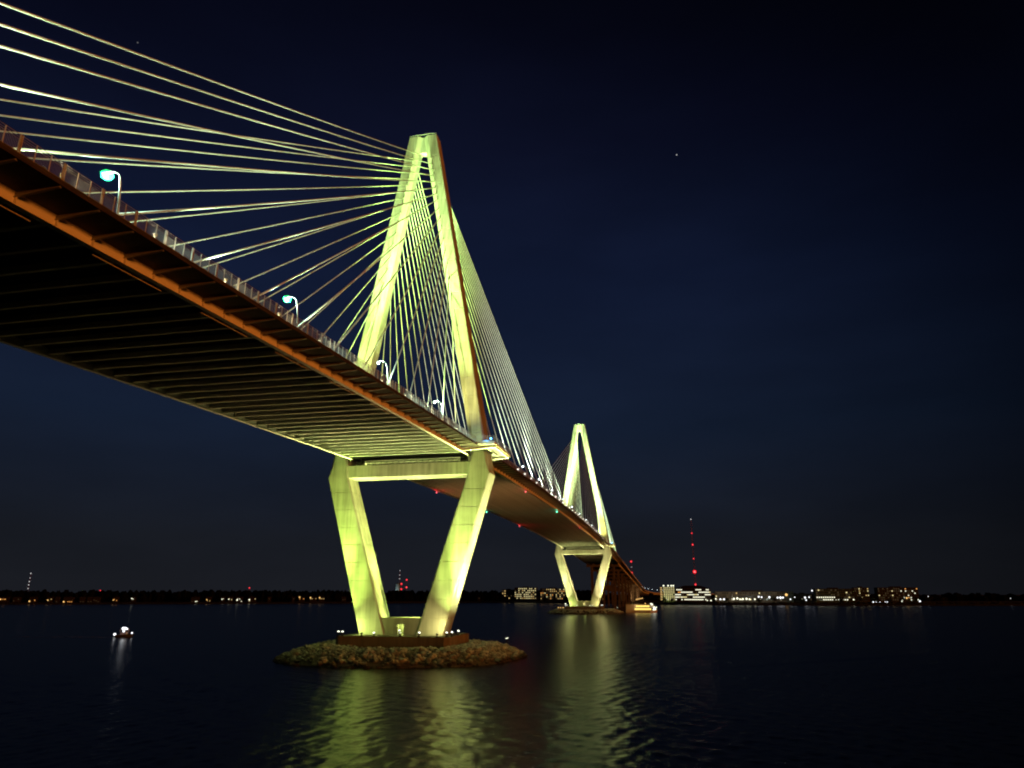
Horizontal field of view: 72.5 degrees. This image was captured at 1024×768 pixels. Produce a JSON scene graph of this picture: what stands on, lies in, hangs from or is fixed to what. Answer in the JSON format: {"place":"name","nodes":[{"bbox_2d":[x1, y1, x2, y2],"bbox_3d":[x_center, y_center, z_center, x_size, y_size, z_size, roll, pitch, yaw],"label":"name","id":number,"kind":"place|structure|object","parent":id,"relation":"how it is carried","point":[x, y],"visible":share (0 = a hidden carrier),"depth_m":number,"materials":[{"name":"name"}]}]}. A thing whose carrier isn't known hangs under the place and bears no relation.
{"place":"outdoors","nodes":[
{"label":"outdoors","id":0,"kind":"place"},
{"bbox_2d":[0,603,1023,767],"bbox_3d":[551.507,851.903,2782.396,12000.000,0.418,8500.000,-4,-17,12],"label":"water","id":1,"kind":"structure","parent":0,"point":[664,686],"depth_m":134.61,"materials":[{"name":"black liquid"}]},
{"bbox_2d":[113,627,132,636],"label":"motor boat","id":2,"kind":"object","parent":1,"relation":"on","point":[125,634],"visible":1,"depth_m":298.18,"materials":[{"name":"white paint"}]},
{"bbox_2d":[272,639,527,668],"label":"rock island","id":3,"kind":"object","parent":1,"relation":"in","point":[470,653],"visible":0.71,"depth_m":184.60,"materials":[{"name":"brown stone"}]},
{"bbox_2d":[0,2,563,648],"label":"bridge tower","id":4,"kind":"structure","parent":3,"relation":"on","point":[364,578],"depth_m":216.45,"materials":[{"name":"concrete"}]},
{"bbox_2d":[0,141,621,562],"bbox_3d":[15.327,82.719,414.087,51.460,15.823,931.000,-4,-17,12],"label":"bridge deck","id":5,"kind":"structure","parent":4,"relation":"on","point":[88,283],"depth_m":113.03,"materials":[{"name":"concrete"}]},
{"bbox_2d":[101,169,120,214],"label":"street lamp","id":6,"kind":"object","parent":5,"relation":"on","point":[106,174],"visible":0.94,"depth_m":79.79,"materials":[{"name":"white metal"}]},
{"bbox_2d":[283,295,297,319],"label":"street lamp","id":7,"kind":"object","parent":5,"relation":"on","point":[286,298],"visible":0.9,"depth_m":117.76,"materials":[{"name":"white metal"}]},
{"bbox_2d":[0,121,621,559],"bbox_3d":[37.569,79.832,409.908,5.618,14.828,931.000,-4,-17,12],"label":"walkway railing","id":8,"kind":"object","parent":5,"relation":"on","point":[224,273],"visible":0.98,"depth_m":89.08,"materials":[{"name":"grey metal"}]},
{"bbox_2d":[547,608,623,613],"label":"rock island","id":9,"kind":"object","parent":1,"relation":"in","point":[584,611],"visible":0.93,"depth_m":626.06,"materials":[{"name":"brown stone"}]},
{"bbox_2d":[541,424,615,609],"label":"bridge tower","id":10,"kind":"structure","parent":9,"relation":"on","point":[567,581],"depth_m":661.38,"materials":[{"name":"concrete"}]},
{"bbox_2d":[626,603,657,612],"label":"ferry boat","id":11,"kind":"object","parent":1,"relation":"on","point":[638,608],"visible":0.99,"depth_m":673.78,"materials":[{"name":"white paint"}]},
{"bbox_2d":[0,595,1023,605],"bbox_3d":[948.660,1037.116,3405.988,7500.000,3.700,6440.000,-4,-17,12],"label":"river bank","id":12,"kind":"structure","parent":0,"point":[601,602],"depth_m":1200.65,"materials":[{"name":"black"}]},
{"bbox_2d":[0,597,10,602],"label":"house","id":13,"kind":"structure","parent":12,"relation":"on","point":[4,599],"depth_m":1183.15,"materials":[{"name":"black"}]},
{"bbox_2d":[12,597,21,602],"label":"house","id":14,"kind":"structure","parent":12,"relation":"on","point":[16,600],"depth_m":1186.89,"materials":[{"name":"black"}]},
{"bbox_2d":[29,597,37,601],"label":"house","id":15,"kind":"structure","parent":12,"relation":"on","point":[33,599],"depth_m":1192.53,"materials":[{"name":"black"}]},
{"bbox_2d":[47,597,54,601],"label":"house","id":16,"kind":"structure","parent":12,"relation":"on","point":[50,599],"depth_m":1198.60,"materials":[{"name":"black"}]},
{"bbox_2d":[63,597,74,601],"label":"house","id":17,"kind":"structure","parent":12,"relation":"on","point":[68,599],"depth_m":1204.95,"materials":[{"name":"black"}]},
{"bbox_2d":[79,597,86,601],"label":"house","id":18,"kind":"structure","parent":12,"relation":"on","point":[82,599],"depth_m":1209.63,"materials":[{"name":"black"}]},
{"bbox_2d":[93,597,100,601],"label":"house","id":19,"kind":"structure","parent":12,"relation":"on","point":[96,599],"depth_m":1214.79,"materials":[{"name":"black"}]},
{"bbox_2d":[113,597,118,601],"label":"house","id":20,"kind":"structure","parent":12,"relation":"on","point":[115,599],"depth_m":1221.37,"materials":[{"name":"black"}]},
{"bbox_2d":[236,597,242,601],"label":"house","id":21,"kind":"structure","parent":12,"relation":"on","point":[239,599],"depth_m":1263.44,"materials":[{"name":"black"}]},
{"bbox_2d":[249,597,256,601],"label":"house","id":22,"kind":"structure","parent":12,"relation":"on","point":[252,599],"depth_m":1267.91,"materials":[{"name":"black"}]},
{"bbox_2d":[310,597,316,601],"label":"house","id":23,"kind":"structure","parent":12,"relation":"on","point":[313,599],"depth_m":1296.43,"materials":[{"name":"black"}]},
{"bbox_2d":[319,596,324,601],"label":"house","id":24,"kind":"structure","parent":12,"relation":"on","point":[321,599],"depth_m":1301.55,"materials":[{"name":"black"}]},
{"bbox_2d":[395,583,399,590],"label":"storage tank","id":25,"kind":"object","parent":12,"relation":"on","point":[397,587],"visible":0.59,"depth_m":2395.26,"materials":[{"name":"grey paint"}]},
{"bbox_2d":[502,589,514,600],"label":"apartment building","id":26,"kind":"structure","parent":12,"relation":"on","point":[508,594],"depth_m":1436.66,"materials":[{"name":"brick"}]},
{"bbox_2d":[0,589,1023,601],"bbox_3d":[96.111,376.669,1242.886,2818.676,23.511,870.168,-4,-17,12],"label":"woods","id":27,"kind":"object","parent":12,"relation":"on","point":[216,596],"visible":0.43,"depth_m":1335.62,"materials":[{"name":"black plant"}]},
{"bbox_2d":[514,587,537,600],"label":"apartment building","id":28,"kind":"structure","parent":12,"relation":"on","point":[525,594],"depth_m":1426.86,"materials":[{"name":"brick"}]},
{"bbox_2d":[540,587,565,600],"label":"apartment building","id":29,"kind":"structure","parent":12,"relation":"on","point":[552,594],"depth_m":1391.58,"materials":[{"name":"brick"}]},
{"bbox_2d":[586,561,714,608],"bbox_3d":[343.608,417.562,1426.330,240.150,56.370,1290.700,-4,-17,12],"label":"approach viaduct","id":30,"kind":"object","parent":12,"relation":"on","point":[620,575],"visible":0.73,"depth_m":990.07,"materials":[{"name":"concrete"}]},
{"bbox_2d":[660,585,674,601],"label":"hotel building","id":31,"kind":"structure","parent":12,"relation":"on","point":[668,593],"depth_m":1195.03,"materials":[{"name":"beige"}]},
{"bbox_2d":[675,586,710,602],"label":"office building","id":32,"kind":"structure","parent":12,"relation":"on","point":[696,594],"depth_m":1174.29,"materials":[{"name":"concrete"}]},
{"bbox_2d":[690,519,696,585],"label":"radio mast","id":33,"kind":"object","parent":12,"relation":"on","point":[694,571],"visible":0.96,"depth_m":1983.04,"materials":[{"name":"red metal"}]},
{"bbox_2d":[714,590,793,602],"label":"apartment building","id":34,"kind":"structure","parent":12,"relation":"on","point":[747,594],"depth_m":1197.36,"materials":[{"name":"black"}]},
{"bbox_2d":[793,593,812,602],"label":"shed building","id":35,"kind":"structure","parent":12,"relation":"on","point":[799,596],"depth_m":1191.47,"materials":[{"name":"brick"}]},
{"bbox_2d":[813,588,854,602],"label":"apartment building","id":36,"kind":"structure","parent":12,"relation":"on","point":[828,595],"depth_m":1158.62,"materials":[{"name":"black"}]},
{"bbox_2d":[664,601,1023,603],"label":"shore scrub","id":37,"kind":"object","parent":12,"relation":"on","point":[777,602],"visible":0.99,"depth_m":1076.85,"materials":[{"name":"black plant"}]},
{"bbox_2d":[851,586,869,602],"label":"apartment building","id":38,"kind":"structure","parent":12,"relation":"on","point":[861,591],"depth_m":1154.91,"materials":[{"name":"black"}]},
{"bbox_2d":[874,586,919,602],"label":"apartment building","id":39,"kind":"structure","parent":12,"relation":"on","point":[894,593],"depth_m":1147.34,"materials":[{"name":"black"}]},
{"bbox_2d":[0,0,1023,594],"label":"sky","id":40,"kind":"structure","parent":0,"point":[767,255],"materials":[{"name":"blue"}]}
]}

